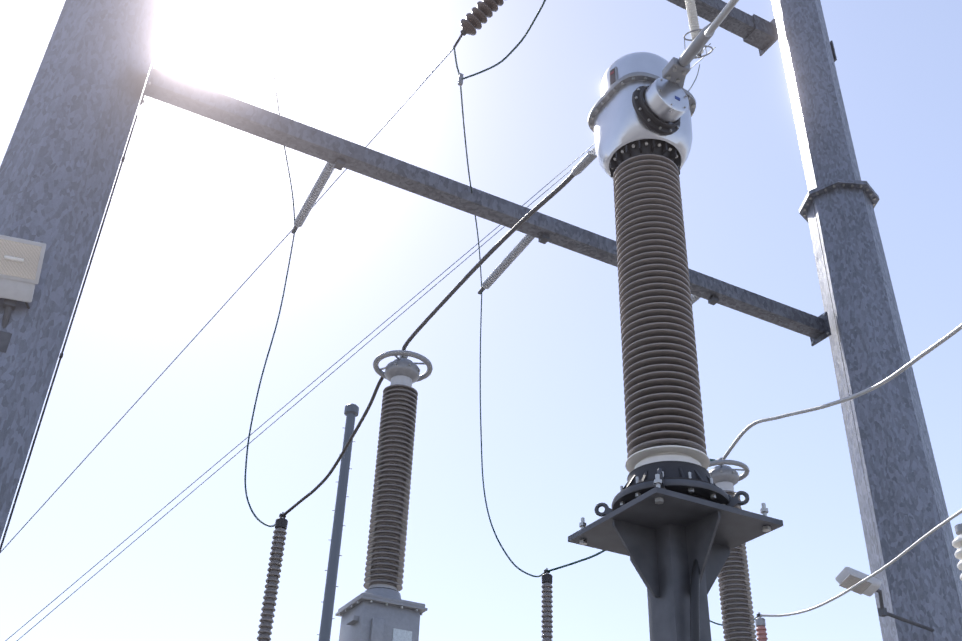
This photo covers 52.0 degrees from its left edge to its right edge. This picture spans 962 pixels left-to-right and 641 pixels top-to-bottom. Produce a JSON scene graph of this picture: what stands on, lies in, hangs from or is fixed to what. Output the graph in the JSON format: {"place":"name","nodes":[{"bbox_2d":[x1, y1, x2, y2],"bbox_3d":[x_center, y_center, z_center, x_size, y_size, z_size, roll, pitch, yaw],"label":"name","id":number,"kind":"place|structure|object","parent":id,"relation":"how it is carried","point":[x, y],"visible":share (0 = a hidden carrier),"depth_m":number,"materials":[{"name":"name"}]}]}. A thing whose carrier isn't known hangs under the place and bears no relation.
{"place":"outdoors","nodes":[
{"label":"outdoors","id":0,"kind":"place"},
{"bbox_2d":[0,0,170,551],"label":"gantry column","id":1,"kind":"structure","parent":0,"point":[60,163],"depth_m":10.02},
{"bbox_2d":[0,235,45,352],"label":"flood light","id":2,"kind":"object","parent":1,"relation":"attached to","point":[21,261],"visible":0.83,"depth_m":8.91,"materials":[{"name":"white metal"}]},
{"bbox_2d":[478,234,549,294],"bbox_3d":[0.420,-0.792,13.924,0.124,0.390,1.958,17,-36,-22],"label":"strain insulator","id":3,"kind":"object","parent":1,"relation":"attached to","point":[509,259],"visible":0.92,"depth_m":13.95,"materials":[{"name":"ceramic"}]},
{"bbox_2d":[453,48,481,287],"bbox_3d":[-0.138,-1.589,12.222,0.054,0.790,5.306,0,-33,3],"label":"cable","id":4,"kind":"object","parent":3,"relation":"attached to","point":[467,157],"visible":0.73,"depth_m":11.79,"materials":[{"name":"grey metal"}]},
{"bbox_2d":[0,47,453,552],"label":"line","id":5,"kind":"object","parent":4,"relation":"attached to","point":[450,51],"visible":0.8,"depth_m":31.94,"materials":[{"name":"grey metal"}]},
{"bbox_2d":[453,0,503,47],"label":"insulator","id":6,"kind":"object","parent":4,"relation":"attached to","point":[482,11],"visible":1,"depth_m":9.78,"materials":[{"name":"brown ceramic"}]},
{"bbox_2d":[688,64,699,90],"bbox_3d":[3.131,-3.581,14.518,0.023,4.183,3.498,-9,-35,17],"label":"jumper wire","id":7,"kind":"object","parent":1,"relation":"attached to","point":[695,78],"visible":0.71,"depth_m":14.72,"materials":[{"name":"grey metal"}]},
{"bbox_2d":[683,0,712,58],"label":"insulator","id":8,"kind":"object","parent":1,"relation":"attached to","point":[694,26],"visible":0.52,"depth_m":17.08,"materials":[{"name":"ceramic"}]},
{"bbox_2d":[691,294,718,304],"bbox_3d":[2.932,0.011,15.002,0.124,0.392,1.968,17,-36,-22],"label":"strain insulator","id":9,"kind":"object","parent":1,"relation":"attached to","point":[713,300],"visible":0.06,"depth_m":14.22,"materials":[{"name":"metal"}]},
{"bbox_2d":[5,43,710,640],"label":"line","id":10,"kind":"object","parent":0,"point":[297,395],"visible":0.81,"depth_m":44.46,"materials":[{"name":"grey metal"}]},
{"bbox_2d":[17,47,715,640],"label":"line","id":11,"kind":"object","parent":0,"point":[307,393],"visible":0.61,"depth_m":45.20,"materials":[{"name":"grey metal"}]},
{"bbox_2d":[0,0,961,640],"label":"sky","id":12,"kind":"structure","parent":0,"point":[198,203],"materials":[{"name":"blue"}]},
{"bbox_2d":[462,0,545,79],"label":"power cable","id":13,"kind":"object","parent":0,"point":[521,40],"visible":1,"depth_m":9.22,"materials":[{"name":"black metal"}]},
{"bbox_2d":[458,73,463,85],"bbox_3d":[-0.203,-2.404,9.845,0.040,0.140,0.040,18,-36,-22],"label":"clamp","id":14,"kind":"object","parent":13,"relation":"attached to","point":[460,80],"visible":1,"depth_m":9.82,"materials":[{"name":"metal"}]},
{"bbox_2d":[771,0,961,640],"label":"gantry column","id":15,"kind":"structure","parent":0,"point":[901,501],"depth_m":14.18,"materials":[{"name":"metal"}]},
{"bbox_2d":[139,57,830,345],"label":"gantry beam","id":16,"kind":"structure","parent":15,"relation":"attached to","point":[186,95],"depth_m":12.46,"materials":[{"name":"grey metal"}]},
{"bbox_2d":[291,158,344,233],"bbox_3d":[-2.148,-1.613,12.835,0.124,0.401,1.968,17,-36,-22],"label":"strain insulator","id":17,"kind":"object","parent":16,"relation":"attached to","point":[316,190],"visible":0.92,"depth_m":12.88,"materials":[{"name":"ceramic"}]},
{"bbox_2d":[266,0,294,220],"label":"cable","id":18,"kind":"object","parent":17,"relation":"attached to","point":[278,108],"visible":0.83,"depth_m":14.34,"materials":[{"name":"grey metal"}]},
{"bbox_2d":[667,0,778,55],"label":"gantry beam","id":19,"kind":"structure","parent":15,"relation":"attached to","point":[759,33],"depth_m":18.37,"materials":[{"name":"grey metal"}]},
{"bbox_2d":[835,567,934,631],"bbox_3d":[4.878,3.303,11.681,1.526,0.473,0.298,18,-36,-22],"label":"flood light","id":20,"kind":"object","parent":15,"relation":"attached to","point":[847,577],"visible":0.96,"depth_m":11.50,"materials":[{"name":"metal"}]},
{"label":"ground","id":21,"kind":"structure","parent":0,"visible":0},
{"bbox_2d":[257,512,287,640],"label":"arrester","id":22,"kind":"object","parent":21,"relation":"on","point":[265,626],"visible":1,"depth_m":8.98,"materials":[{"name":"ceramic"}]},
{"bbox_2d":[244,230,294,526],"bbox_3d":[-2.341,0.281,11.400,0.286,4.909,2.020,16,-35,-19],"label":"cable","id":23,"kind":"object","parent":22,"relation":"attached to","point":[258,519],"visible":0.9,"depth_m":11.33,"materials":[{"name":"grey metal"}]},
{"bbox_2d":[282,377,383,516],"bbox_3d":[-1.214,1.091,8.435,0.150,0.351,2.715,17,-36,-21],"label":"cable cvt to arrester","id":24,"kind":"object","parent":22,"relation":"on","point":[343,450],"visible":0.9,"depth_m":8.41,"materials":[{"name":"black"}]},
{"bbox_2d":[317,404,358,640],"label":"lightning mast","id":25,"kind":"object","parent":21,"relation":"on","point":[351,412],"visible":1,"depth_m":22.15,"materials":[{"name":"grey metal"}]},
{"bbox_2d":[335,350,432,640],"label":"voltage transformer","id":26,"kind":"object","parent":21,"relation":"on","point":[379,609],"visible":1,"depth_m":6.69,"materials":[{"name":"ceramic"}]},
{"bbox_2d":[541,568,552,640],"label":"arrester","id":27,"kind":"object","parent":21,"relation":"on","point":[547,611],"visible":0.98,"depth_m":10.22,"materials":[{"name":"ceramic"}]},
{"bbox_2d":[480,291,544,576],"bbox_3d":[0.250,1.086,12.510,0.249,4.883,2.009,16,-35,-20],"label":"cable","id":28,"kind":"object","parent":27,"relation":"attached to","point":[511,561],"visible":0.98,"depth_m":12.21,"materials":[{"name":"grey metal"}]},
{"bbox_2d":[547,459,714,571],"bbox_3d":[1.444,1.925,9.519,0.207,0.282,2.807,18,-36,-22],"label":"cable cvt to arrester","id":29,"kind":"object","parent":27,"relation":"on","point":[581,560],"visible":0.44,"depth_m":10.16,"materials":[{"name":"black metal"}]},
{"bbox_2d":[568,23,782,640],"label":"current transformer","id":30,"kind":"object","parent":21,"relation":"on","point":[674,524],"visible":1,"depth_m":4.19,"materials":[{"name":"ceramic"}]},
{"bbox_2d":[402,174,574,349],"bbox_3d":[0.020,-0.369,6.523,0.059,0.169,2.634,18,-36,-22],"label":"power cable","id":31,"kind":"object","parent":30,"relation":"attached to","point":[527,216],"visible":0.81,"depth_m":6.51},
{"bbox_2d":[704,0,738,36],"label":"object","id":32,"kind":"object","parent":30,"relation":"attached to","point":[719,18],"visible":1,"depth_m":4.25,"materials":[{"name":"metal"}]},
{"bbox_2d":[708,457,756,640],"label":"voltage transformer","id":33,"kind":"object","parent":21,"relation":"on","point":[737,612],"visible":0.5,"depth_m":7.83,"materials":[{"name":"ceramic"}]},
{"bbox_2d":[722,323,961,459],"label":"power cable","id":34,"kind":"object","parent":33,"relation":"attached to","point":[894,374],"visible":0.98,"depth_m":7.31,"materials":[{"name":"metal"}]},
{"bbox_2d":[755,612,767,640],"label":"insulator","id":35,"kind":"object","parent":21,"relation":"on","point":[761,629],"visible":1,"depth_m":11.45,"materials":[{"name":"ceramic"}]},
{"bbox_2d":[710,616,757,625],"bbox_3d":[2.824,1.917,13.612,0.336,4.870,2.011,14,-35,-17],"label":"cable","id":36,"kind":"object","parent":35,"relation":"attached to","point":[723,625],"visible":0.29,"depth_m":12.03,"materials":[{"name":"grey metal"}]},
{"bbox_2d":[760,509,961,616],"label":"cable","id":37,"kind":"object","parent":35,"relation":"attached to","point":[882,568],"visible":1,"depth_m":10.14,"materials":[{"name":"metal"}]},
{"bbox_2d":[952,523,961,580],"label":"post insulator","id":38,"kind":"object","parent":21,"relation":"on","point":[957,542],"visible":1,"depth_m":8.57,"materials":[{"name":"white ceramic"}]}
]}

